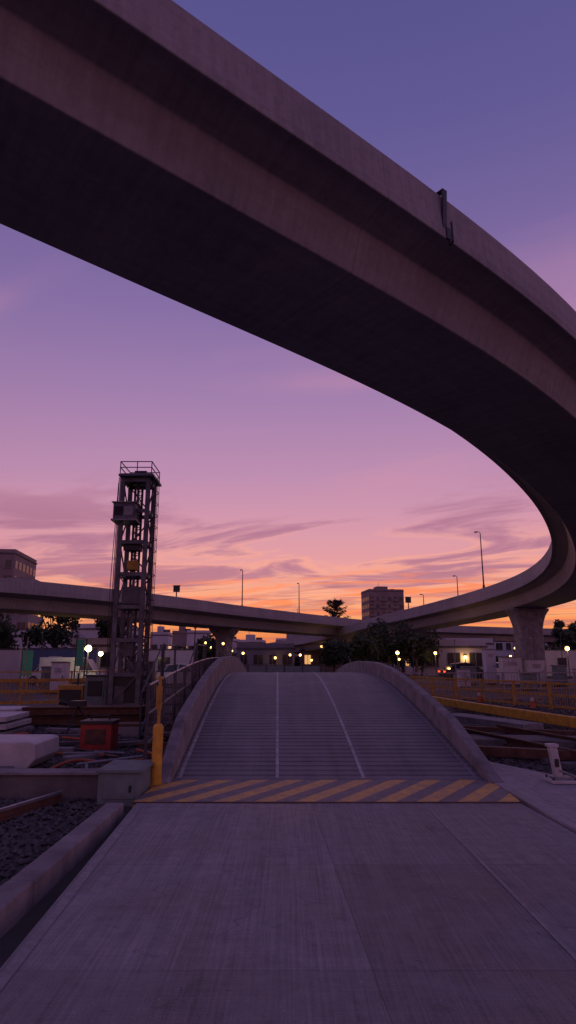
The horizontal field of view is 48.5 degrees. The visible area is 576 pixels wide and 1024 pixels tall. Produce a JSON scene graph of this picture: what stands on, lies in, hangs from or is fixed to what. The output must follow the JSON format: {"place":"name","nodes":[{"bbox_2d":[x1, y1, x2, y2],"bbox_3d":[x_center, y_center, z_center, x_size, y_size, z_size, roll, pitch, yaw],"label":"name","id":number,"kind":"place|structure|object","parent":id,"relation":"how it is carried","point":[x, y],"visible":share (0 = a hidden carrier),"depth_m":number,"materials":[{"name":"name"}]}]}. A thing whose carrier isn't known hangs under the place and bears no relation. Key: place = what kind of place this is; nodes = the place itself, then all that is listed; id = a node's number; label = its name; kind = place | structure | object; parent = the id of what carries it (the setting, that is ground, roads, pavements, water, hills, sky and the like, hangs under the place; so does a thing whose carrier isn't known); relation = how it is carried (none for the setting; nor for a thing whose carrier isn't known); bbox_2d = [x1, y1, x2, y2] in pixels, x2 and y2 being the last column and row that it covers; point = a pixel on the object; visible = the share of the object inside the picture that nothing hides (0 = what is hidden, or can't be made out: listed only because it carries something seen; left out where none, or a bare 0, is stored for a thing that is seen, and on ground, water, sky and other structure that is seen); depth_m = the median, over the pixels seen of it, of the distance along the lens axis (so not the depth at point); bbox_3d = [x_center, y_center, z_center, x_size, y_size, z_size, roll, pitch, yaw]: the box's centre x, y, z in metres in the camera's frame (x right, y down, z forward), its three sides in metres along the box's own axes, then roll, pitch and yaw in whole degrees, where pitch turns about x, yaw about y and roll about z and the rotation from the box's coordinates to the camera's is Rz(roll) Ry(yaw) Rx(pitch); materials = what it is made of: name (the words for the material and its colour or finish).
{"place":"outdoors","nodes":[
{"label":"outdoors","id":0,"kind":"place"},
{"bbox_2d":[0,803,575,1023],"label":"road","id":1,"kind":"structure","parent":0,"point":[294,913],"depth_m":3.98,"materials":[{"name":"concrete"}]},
{"bbox_2d":[0,804,575,990],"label":"road marking","id":2,"kind":"object","parent":1,"relation":"on","point":[15,963],"visible":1,"depth_m":4.25,"materials":[{"name":"white paint"}]},
{"bbox_2d":[0,664,575,967],"bbox_3d":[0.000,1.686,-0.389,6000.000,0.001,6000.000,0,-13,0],"label":"ground","id":3,"kind":"structure","parent":0,"point":[14,936],"depth_m":10.17,"materials":[{"name":"soil"}]},
{"bbox_2d":[0,613,19,648],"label":"tree","id":4,"kind":"object","parent":3,"relation":"on","point":[7,631],"visible":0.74,"depth_m":67.88,"materials":[{"name":"green plant"}]},
{"bbox_2d":[0,649,23,678],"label":"site hut","id":5,"kind":"object","parent":3,"relation":"on","point":[10,659],"visible":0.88,"depth_m":53.37,"materials":[{"name":"paint"}]},
{"bbox_2d":[0,706,33,733],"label":"panel stack","id":6,"kind":"object","parent":3,"relation":"on","point":[12,720],"visible":0.75,"depth_m":15.03,"materials":[{"name":"concrete"}]},
{"bbox_2d":[0,549,36,620],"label":"apartment building","id":7,"kind":"structure","parent":3,"relation":"on","point":[15,563],"depth_m":120.05,"materials":[{"name":"concrete"}]},
{"bbox_2d":[1,560,34,614],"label":"windows","id":8,"kind":"structure","parent":7,"relation":"in","point":[8,562],"depth_m":120.98,"materials":[{"name":"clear glass"}]},
{"bbox_2d":[3,577,42,646],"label":"apartment building","id":9,"kind":"structure","parent":3,"relation":"on","point":[22,621],"depth_m":114.84,"materials":[{"name":"concrete"}]},
{"bbox_2d":[5,613,41,646],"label":"windows","id":10,"kind":"structure","parent":9,"relation":"in","point":[21,625],"depth_m":114.55,"materials":[{"name":"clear glass"}]},
{"bbox_2d":[21,637,29,694],"bbox_3d":[-13.195,7.703,32.088,0.232,2.866,0.222,-5,-14,22],"label":"pole","id":11,"kind":"object","parent":3,"relation":"on","point":[25,663],"visible":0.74,"depth_m":32.09,"materials":[{"name":"metal"}]},
{"bbox_2d":[19,646,33,685],"bbox_3d":[-15.870,9.446,38.871,0.740,2.520,0.069,0,-13,0],"label":"banner flag","id":12,"kind":"object","parent":3,"relation":"on","point":[29,661],"visible":0.9,"depth_m":38.94,"materials":[{"name":"fabric"}]},
{"bbox_2d":[0,734,58,767],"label":"concrete slab","id":13,"kind":"structure","parent":3,"relation":"on","point":[23,750],"depth_m":10.07,"materials":[{"name":"white paint"}]},
{"bbox_2d":[0,791,64,821],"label":"steel rail","id":14,"kind":"object","parent":3,"relation":"on","point":[20,808],"visible":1,"depth_m":7.37,"materials":[{"name":"brown metal"}]},
{"bbox_2d":[0,678,84,705],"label":"safety fence","id":15,"kind":"object","parent":3,"relation":"on","point":[24,691],"visible":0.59,"depth_m":24.78,"materials":[{"name":"yellow paint"}]},
{"bbox_2d":[10,630,76,648],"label":"house","id":16,"kind":"structure","parent":3,"relation":"on","point":[20,643],"depth_m":93.99,"materials":[{"name":"concrete"}]},
{"bbox_2d":[40,666,50,689],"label":"utility cabinet","id":17,"kind":"object","parent":3,"relation":"on","point":[45,675],"visible":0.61,"depth_m":34.04,"materials":[{"name":"grey metal"}]},
{"bbox_2d":[21,665,76,684],"bbox_3d":[-16.530,11.524,45.573,4.360,1.475,1.760,1,-13,-6],"label":"parked car","id":18,"kind":"object","parent":3,"relation":"on","point":[34,675],"visible":0.12,"depth_m":44.61,"materials":[{"name":"white paint"}]},
{"bbox_2d":[0,768,98,798],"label":"concrete kerb","id":19,"kind":"structure","parent":3,"relation":"on","point":[27,783],"depth_m":8.17,"materials":[{"name":"grey concrete"}]},
{"bbox_2d":[19,615,81,647],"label":"tree","id":20,"kind":"object","parent":3,"relation":"on","point":[56,635],"visible":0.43,"depth_m":73.83,"materials":[{"name":"green plant"}]},
{"bbox_2d":[22,648,97,682],"bbox_3d":[-18.000,12.094,50.560,5.080,2.620,2.510,0,-13,0],"label":"site hut","id":21,"kind":"object","parent":3,"relation":"on","point":[57,652],"visible":0.3,"depth_m":49.62,"materials":[{"name":"paint"}]},
{"bbox_2d":[50,661,71,693],"bbox_3d":[-11.900,8.650,33.400,0.830,1.650,0.800,0,-13,0],"label":"utility cabinet","id":22,"kind":"object","parent":3,"relation":"on","point":[60,669],"visible":0.81,"depth_m":33.15,"materials":[{"name":"white metal"}]},
{"bbox_2d":[0,803,123,938],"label":"concrete kerb","id":23,"kind":"structure","parent":3,"relation":"on","point":[25,890],"depth_m":5.08,"materials":[{"name":"grey concrete"}]},
{"bbox_2d":[38,657,101,684],"bbox_3d":[-13.650,10.101,40.260,3.500,1.872,1.800,0,-13,0],"label":"van","id":24,"kind":"object","parent":3,"relation":"on","point":[47,661],"visible":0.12,"depth_m":39.64,"materials":[{"name":"white paint"}]},
{"bbox_2d":[58,699,86,733],"bbox_3d":[-5.124,4.909,15.381,0.815,0.814,0.705,-3,-13,12],"label":"tripod","id":25,"kind":"object","parent":3,"relation":"on","point":[77,704],"visible":0.78,"depth_m":15.43,"materials":[{"name":"black metal"}]},
{"bbox_2d":[0,671,156,693],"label":"safety fence","id":26,"kind":"object","parent":3,"relation":"on","point":[19,672],"visible":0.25,"depth_m":33.49,"materials":[{"name":"yellow paint"}]},
{"bbox_2d":[73,635,85,684],"bbox_3d":[-12.070,8.704,36.990,0.540,3.120,0.069,0,-13,0],"label":"banner flag","id":27,"kind":"object","parent":3,"relation":"on","point":[79,650],"visible":0.86,"depth_m":37.10,"materials":[{"name":"fabric"}]},
{"bbox_2d":[57,673,108,704],"bbox_3d":[-7.025,6.203,22.045,1.750,1.270,0.850,0,-13,0],"label":"compressor","id":28,"kind":"object","parent":3,"relation":"on","point":[91,690],"visible":0.73,"depth_m":21.78,"materials":[{"name":"grey paint"}]},
{"bbox_2d":[70,624,100,637],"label":"house","id":29,"kind":"structure","parent":3,"relation":"on","point":[87,630],"depth_m":96.39,"materials":[{"name":"concrete"}]},
{"bbox_2d":[82,639,88,684],"bbox_3d":[-9.595,7.352,30.120,0.232,2.666,0.222,5,-14,-22],"label":"pole","id":30,"kind":"object","parent":3,"relation":"on","point":[85,660],"visible":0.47,"depth_m":30.17,"materials":[{"name":"metal"}]},
{"bbox_2d":[21,705,153,725],"bbox_3d":[-5.450,5.481,17.208,3.514,0.500,1.200,0,-13,0],"label":"steel beam stack","id":31,"kind":"object","parent":3,"relation":"on","point":[48,714],"visible":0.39,"depth_m":16.94,"materials":[{"name":"brown metal"}]},
{"bbox_2d":[0,711,176,767],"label":"building rubble","id":32,"kind":"object","parent":3,"relation":"on","point":[68,753],"visible":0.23,"depth_m":12.84,"materials":[{"name":"concrete"}]},
{"bbox_2d":[85,644,91,674],"bbox_3d":[-11.900,9.163,37.910,0.400,2.640,0.380,0,-13,0],"label":"street lamp","id":33,"kind":"object","parent":3,"relation":"on","point":[89,647],"visible":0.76,"depth_m":38.00,"materials":[{"name":"paint"}]},
{"bbox_2d":[70,638,125,673],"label":"house","id":34,"kind":"structure","parent":3,"relation":"on","point":[100,643],"depth_m":66.00,"materials":[{"name":"concrete"}]},
{"bbox_2d":[101,652,123,667],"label":"windows","id":35,"kind":"structure","parent":34,"relation":"in","point":[105,656],"depth_m":65.82,"materials":[{"name":"black glass"}]},
{"bbox_2d":[79,715,120,751],"bbox_3d":[-3.720,4.352,12.645,0.660,0.659,0.600,0,-13,0],"label":"generator","id":36,"kind":"object","parent":3,"relation":"on","point":[98,733],"visible":0.98,"depth_m":12.38,"materials":[{"name":"red paint"}]},
{"bbox_2d":[98,650,103,673],"bbox_3d":[-11.200,9.383,38.065,0.400,2.280,0.380,0,-13,0],"label":"street lamp","id":37,"kind":"object","parent":3,"relation":"on","point":[100,653],"visible":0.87,"depth_m":38.17,"materials":[{"name":"paint"}]},
{"bbox_2d":[51,748,151,767],"bbox_3d":[-3.029,4.237,10.925,1.486,0.068,2.831,0,-13,0],"label":"hose","id":38,"kind":"object","parent":3,"relation":"on","point":[82,760],"visible":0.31,"depth_m":10.88,"materials":[{"name":"orange rubber"}]},
{"bbox_2d":[59,746,162,758],"bbox_3d":[-4.112,4.498,12.056,4.128,0.061,0.934,-4,-14,19],"label":"hose","id":39,"kind":"object","parent":3,"relation":"on","point":[106,755],"visible":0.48,"depth_m":11.42,"materials":[{"name":"black plastic"}]},
{"bbox_2d":[94,619,129,637],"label":"tree","id":40,"kind":"object","parent":3,"relation":"on","point":[103,626],"visible":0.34,"depth_m":77.45,"materials":[{"name":"green plant"}]},
{"bbox_2d":[95,760,153,805],"bbox_3d":[-2.060,3.471,8.179,0.580,0.455,0.860,0,-13,0],"label":"junction box","id":41,"kind":"object","parent":3,"relation":"on","point":[127,782],"visible":0.88,"depth_m":7.81,"materials":[{"name":"grey paint"}]},
{"bbox_2d":[102,461,161,704],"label":"hoist tower","id":42,"kind":"structure","parent":3,"relation":"on","point":[126,686],"depth_m":20.81,"materials":[{"name":"metal"}]},
{"bbox_2d":[125,624,144,662],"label":"office building","id":43,"kind":"structure","parent":3,"relation":"on","point":[133,636],"depth_m":173.42,"materials":[{"name":"concrete"}]},
{"bbox_2d":[118,722,171,736],"bbox_3d":[-3.350,5.071,14.942,1.500,0.280,0.600,0,-13,0],"label":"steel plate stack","id":44,"kind":"object","parent":3,"relation":"on","point":[126,729],"depth_m":14.65,"materials":[{"name":"metal"}]},
{"bbox_2d":[134,661,156,698],"bbox_3d":[-6.300,7.388,28.047,0.880,1.700,0.700,0,-13,0],"label":"utility cabinet","id":45,"kind":"object","parent":3,"relation":"on","point":[151,679],"visible":0.17,"depth_m":27.87,"materials":[{"name":"metal"}]},
{"bbox_2d":[150,676,164,787],"bbox_3d":[-1.740,2.989,8.567,0.240,1.530,0.240,0,-13,0],"label":"bollard","id":46,"kind":"object","parent":3,"relation":"on","point":[157,752],"visible":0.77,"depth_m":8.49,"materials":[{"name":"yellow metal"}]},
{"bbox_2d":[150,626,172,648],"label":"office building","id":47,"kind":"structure","parent":3,"relation":"on","point":[161,637],"depth_m":158.24,"materials":[{"name":"concrete"}]},
{"bbox_2d":[136,649,193,670],"bbox_3d":[-9.200,11.692,48.600,4.280,2.520,2.510,0,-13,0],"label":"site hut","id":48,"kind":"object","parent":3,"relation":"on","point":[183,656],"visible":0.26,"depth_m":47.59,"materials":[{"name":"paint"}]},
{"bbox_2d":[137,644,205,738],"bbox_3d":[-2.750,4.361,15.802,0.900,2.189,4.245,0,-13,0],"label":"site stair","id":49,"kind":"object","parent":3,"relation":"on","point":[142,727],"visible":0.41,"depth_m":15.32,"materials":[{"name":"metal"}]},
{"bbox_2d":[156,663,200,683],"bbox_3d":[-7.030,10.850,42.650,4.360,1.475,1.760,1,-13,-6],"label":"parked car","id":50,"kind":"object","parent":3,"relation":"on","point":[168,668],"visible":0.18,"depth_m":41.90,"materials":[{"name":"white paint"}]},
{"bbox_2d":[143,657,219,759],"bbox_3d":[-2.122,4.460,15.673,0.052,1.800,13.805,0,-13,-1],"label":"handrail","id":51,"kind":"object","parent":3,"relation":"on","point":[189,671],"visible":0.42,"depth_m":11.33,"materials":[{"name":"metal"}]},
{"bbox_2d":[172,626,190,648],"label":"office building","id":52,"kind":"structure","parent":3,"relation":"on","point":[179,637],"depth_m":185.94,"materials":[{"name":"concrete"}]},
{"bbox_2d":[186,630,210,665],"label":"office building","id":53,"kind":"structure","parent":3,"relation":"on","point":[190,638],"depth_m":173.54,"materials":[{"name":"concrete"}]},
{"bbox_2d":[192,634,215,659],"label":"tree","id":54,"kind":"object","parent":3,"relation":"on","point":[211,651],"visible":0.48,"depth_m":91.30,"materials":[{"name":"green plant"}]},
{"bbox_2d":[232,637,239,647],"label":"office building","id":55,"kind":"structure","parent":3,"relation":"on","point":[234,643],"depth_m":191.75,"materials":[{"name":"concrete"}]},
{"bbox_2d":[236,634,265,642],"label":"office building","id":56,"kind":"structure","parent":3,"relation":"on","point":[250,638],"depth_m":175.97,"materials":[{"name":"concrete"}]},
{"bbox_2d":[236,643,294,670],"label":"shop","id":57,"kind":"structure","parent":3,"relation":"on","point":[259,654],"depth_m":99.56,"materials":[{"name":"paint"}]},
{"bbox_2d":[240,655,294,664],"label":"windows","id":58,"kind":"structure","parent":57,"relation":"in","point":[258,659],"depth_m":99.33,"materials":[{"name":"black glass"}]},
{"bbox_2d":[0,578,564,670],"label":"overpass","id":59,"kind":"object","parent":3,"relation":"on","point":[224,622],"visible":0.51,"depth_m":67.00,"materials":[{"name":"concrete"}]},
{"bbox_2d":[173,585,180,596],"bbox_3d":[-11.116,7.998,63.806,0.750,1.360,0.350,0,-13,0],"label":"traffic sign","id":60,"kind":"object","parent":59,"relation":"on","point":[176,588],"visible":1,"depth_m":63.81,"materials":[{"name":"metal"}]},
{"bbox_2d":[247,664,320,671],"bbox_3d":[-0.200,9.395,36.317,4.200,1.470,0.120,0,-13,0],"label":"site hoarding","id":61,"kind":"object","parent":3,"relation":"on","point":[284,668],"visible":0.36,"depth_m":36.42,"materials":[{"name":"grey paint"}]},
{"bbox_2d":[0,0,575,679],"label":"overpass","id":62,"kind":"object","parent":3,"relation":"on","point":[170,150],"visible":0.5,"depth_m":11.80,"materials":[{"name":"concrete"}]},
{"bbox_2d":[405,597,410,608],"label":"traffic sign","id":63,"kind":"object","parent":62,"relation":"on","point":[408,600],"visible":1,"depth_m":71.73,"materials":[{"name":"metal"}]},
{"bbox_2d":[474,531,484,587],"bbox_3d":[17.191,4.269,57.428,0.638,5.170,0.227,-6,-14,25],"label":"street lamp","id":64,"kind":"object","parent":62,"relation":"on","point":[481,559],"visible":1,"depth_m":57.29,"materials":[{"name":"metal"}]},
{"bbox_2d":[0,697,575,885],"bbox_3d":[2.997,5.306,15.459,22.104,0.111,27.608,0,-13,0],"label":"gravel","id":65,"kind":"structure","parent":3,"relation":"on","point":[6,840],"depth_m":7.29,"materials":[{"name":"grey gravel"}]},
{"bbox_2d":[286,608,308,658],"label":"office building","id":66,"kind":"structure","parent":3,"relation":"on","point":[290,636],"depth_m":138.07,"materials":[{"name":"concrete"}]},
{"bbox_2d":[127,646,500,672],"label":"distant trees","id":67,"kind":"object","parent":3,"relation":"on","point":[345,661],"visible":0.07,"depth_m":117.52,"materials":[{"name":"green plant"}]},
{"bbox_2d":[299,646,342,669],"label":"shop","id":68,"kind":"structure","parent":3,"relation":"on","point":[306,657],"depth_m":106.18,"materials":[{"name":"concrete"}]},
{"bbox_2d":[300,655,340,664],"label":"windows","id":69,"kind":"structure","parent":68,"relation":"in","point":[307,657],"depth_m":106.14,"materials":[{"name":"glass"}]},
{"bbox_2d":[132,780,521,807],"bbox_3d":[0.497,3.587,8.003,4.565,0.211,1.430,0,-13,0],"label":"hazard strip","id":70,"kind":"object","parent":3,"relation":"on","point":[328,791],"visible":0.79,"depth_m":7.89,"materials":[{"name":"paint"}]},
{"bbox_2d":[161,656,503,783],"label":"ramp","id":71,"kind":"structure","parent":3,"relation":"on","point":[354,720],"depth_m":10.95,"materials":[{"name":"concrete"}]},
{"bbox_2d":[319,638,347,671],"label":"tree","id":72,"kind":"object","parent":3,"relation":"on","point":[332,652],"visible":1,"depth_m":67.46,"materials":[{"name":"green plant"}]},
{"bbox_2d":[321,597,350,617],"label":"pine tree","id":73,"kind":"object","parent":3,"relation":"on","point":[335,604],"visible":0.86,"depth_m":110.64,"materials":[{"name":"green plant"}]},
{"bbox_2d":[345,631,383,661],"bbox_3d":[7.344,13.505,60.700,3.248,4.467,3.908,-6,-14,26],"label":"tree","id":74,"kind":"object","parent":3,"relation":"on","point":[362,646],"visible":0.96,"depth_m":59.84,"materials":[{"name":"green plant"}]},
{"bbox_2d":[361,586,403,656],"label":"apartment building","id":75,"kind":"structure","parent":3,"relation":"on","point":[376,601],"depth_m":257.77,"materials":[{"name":"concrete"}]},
{"bbox_2d":[361,596,402,616],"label":"windows","id":76,"kind":"structure","parent":75,"relation":"in","point":[372,606],"depth_m":256.96,"materials":[{"name":"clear glass"}]},
{"bbox_2d":[365,617,412,665],"bbox_3d":[9.669,13.235,62.876,5.212,5.978,4.713,-9,-16,35],"label":"tree","id":77,"kind":"object","parent":3,"relation":"on","point":[379,633],"visible":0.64,"depth_m":62.82,"materials":[{"name":"green plant"}]},
{"bbox_2d":[393,628,441,675],"bbox_3d":[12.504,13.617,61.850,4.761,4.767,3.430,-5,-14,22],"label":"tree","id":78,"kind":"object","parent":3,"relation":"on","point":[420,644],"visible":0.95,"depth_m":61.45,"materials":[{"name":"green plant"}]},
{"bbox_2d":[404,640,441,675],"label":"tree","id":79,"kind":"object","parent":3,"relation":"on","point":[421,662],"visible":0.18,"depth_m":70.15,"materials":[{"name":"green plant"}]},
{"bbox_2d":[405,640,487,675],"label":"warehouse","id":80,"kind":"structure","parent":3,"relation":"on","point":[471,650],"depth_m":72.28,"materials":[{"name":"paint"}]},
{"bbox_2d":[406,653,482,666],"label":"windows","id":81,"kind":"structure","parent":80,"relation":"in","point":[475,658],"depth_m":72.12,"materials":[{"name":"black glass"}]},
{"bbox_2d":[438,663,483,679],"bbox_3d":[15.570,13.999,56.289,4.360,1.475,1.760,2,-13,-8],"label":"parked car","id":82,"kind":"object","parent":3,"relation":"on","point":[450,667],"visible":0.46,"depth_m":55.61,"materials":[{"name":"paint"}]},
{"bbox_2d":[456,669,470,687],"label":"utility cabinet","id":83,"kind":"object","parent":3,"relation":"on","point":[462,675],"visible":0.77,"depth_m":39.49,"materials":[{"name":"metal"}]},
{"bbox_2d":[434,638,493,648],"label":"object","id":84,"kind":"structure","parent":3,"relation":"on","point":[489,642],"depth_m":94.21,"materials":[{"name":"metal"}]},
{"bbox_2d":[460,666,476,684],"bbox_3d":[12.600,11.408,44.566,0.980,1.300,0.800,0,-13,0],"label":"utility cabinet","id":85,"kind":"object","parent":3,"relation":"on","point":[473,669],"visible":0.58,"depth_m":44.28,"materials":[{"name":"grey metal"}]},
{"bbox_2d":[477,689,481,702],"bbox_3d":[7.900,7.609,26.467,0.280,0.520,0.280,0,-13,0],"label":"traffic cone","id":86,"kind":"object","parent":3,"relation":"on","point":[479,699],"visible":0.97,"depth_m":26.39,"materials":[{"name":"orange plastic"}]},
{"bbox_2d":[481,649,496,684],"bbox_3d":[14.400,11.048,45.675,0.780,2.500,0.900,0,-13,0],"label":"utility cabinet","id":87,"kind":"object","parent":3,"relation":"on","point":[489,660],"visible":0.91,"depth_m":45.38,"materials":[{"name":"metal"}]},
{"bbox_2d":[403,672,575,691],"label":"safety fence","id":88,"kind":"object","parent":3,"relation":"on","point":[504,685],"visible":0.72,"depth_m":36.38,"materials":[{"name":"metal"}]},
{"bbox_2d":[409,676,575,709],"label":"safety fence","id":89,"kind":"object","parent":3,"relation":"on","point":[549,695],"visible":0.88,"depth_m":25.26,"materials":[{"name":"yellow paint"}]},
{"bbox_2d":[493,642,513,656],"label":"office building","id":90,"kind":"structure","parent":3,"relation":"on","point":[504,649],"depth_m":142.60,"materials":[{"name":"concrete"}]},
{"bbox_2d":[493,643,512,656],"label":"windows","id":91,"kind":"structure","parent":90,"relation":"in","point":[499,646],"depth_m":142.69,"materials":[{"name":"black glass"}]},
{"bbox_2d":[432,696,575,727],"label":"guard rail","id":92,"kind":"object","parent":3,"relation":"on","point":[541,717],"visible":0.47,"depth_m":18.22,"materials":[{"name":"yellow metal"}]},
{"bbox_2d":[497,657,522,685],"bbox_3d":[15.200,10.866,43.665,1.380,1.950,1.000,0,-13,0],"label":"utility cabinet","id":93,"kind":"object","parent":3,"relation":"on","point":[510,664],"visible":0.74,"depth_m":43.30,"materials":[{"name":"white paint"}]},
{"bbox_2d":[449,709,575,760],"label":"concrete beams","id":94,"kind":"structure","parent":3,"relation":"on","point":[479,723],"depth_m":13.01,"materials":[{"name":"concrete"}]},
{"bbox_2d":[464,724,575,769],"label":"railway track","id":95,"kind":"structure","parent":3,"relation":"on","point":[511,741],"depth_m":12.53,"materials":[{"name":"metal"}]},
{"bbox_2d":[518,673,537,690],"bbox_3d":[14.000,9.867,37.225,0.880,1.000,0.700,0,-13,0],"label":"utility cabinet","id":96,"kind":"object","parent":3,"relation":"on","point":[531,676],"visible":0.66,"depth_m":36.98,"materials":[{"name":"grey metal"}]},
{"bbox_2d":[490,762,575,833],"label":"concrete platform","id":97,"kind":"structure","parent":3,"relation":"on","point":[537,792],"depth_m":7.80,"materials":[{"name":"grey concrete"}]},
{"bbox_2d":[544,743,575,783],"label":"service post","id":98,"kind":"object","parent":97,"relation":"on","point":[557,777],"visible":1,"depth_m":8.46,"materials":[{"name":"white paint"}]},
{"bbox_2d":[528,694,537,708],"bbox_3d":[8.800,6.821,23.056,0.280,0.520,0.280,0,-13,0],"label":"traffic cone","id":99,"kind":"object","parent":3,"relation":"on","point":[532,703],"visible":0.96,"depth_m":22.98,"materials":[{"name":"orange plastic"}]},
{"bbox_2d":[522,659,546,685],"bbox_3d":[16.650,10.849,43.258,1.280,1.800,1.000,0,-13,0],"label":"utility cabinet","id":100,"kind":"object","parent":3,"relation":"on","point":[533,665],"visible":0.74,"depth_m":42.91,"materials":[{"name":"white metal"}]},
{"bbox_2d":[544,642,570,648],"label":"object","id":101,"kind":"object","parent":3,"relation":"on","point":[547,647],"depth_m":71.53,"materials":[{"name":"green plant"}]},
{"bbox_2d":[551,665,567,686],"bbox_3d":[17.900,10.796,42.141,0.780,1.400,0.800,0,-13,0],"label":"utility cabinet","id":102,"kind":"object","parent":3,"relation":"on","point":[559,668],"visible":0.82,"depth_m":41.87,"materials":[{"name":"grey metal"}]},
{"bbox_2d":[545,649,575,677],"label":"site hut","id":103,"kind":"object","parent":3,"relation":"on","point":[554,656],"visible":0.54,"depth_m":63.12,"materials":[{"name":"paint"}]},
{"bbox_2d":[551,619,575,648],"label":"tree","id":104,"kind":"object","parent":3,"relation":"on","point":[568,636],"visible":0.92,"depth_m":80.29,"materials":[{"name":"green plant"}]},
{"bbox_2d":[0,0,575,648],"label":"sky","id":105,"kind":"structure","parent":0,"point":[276,465],"materials":[{"name":"purple"}]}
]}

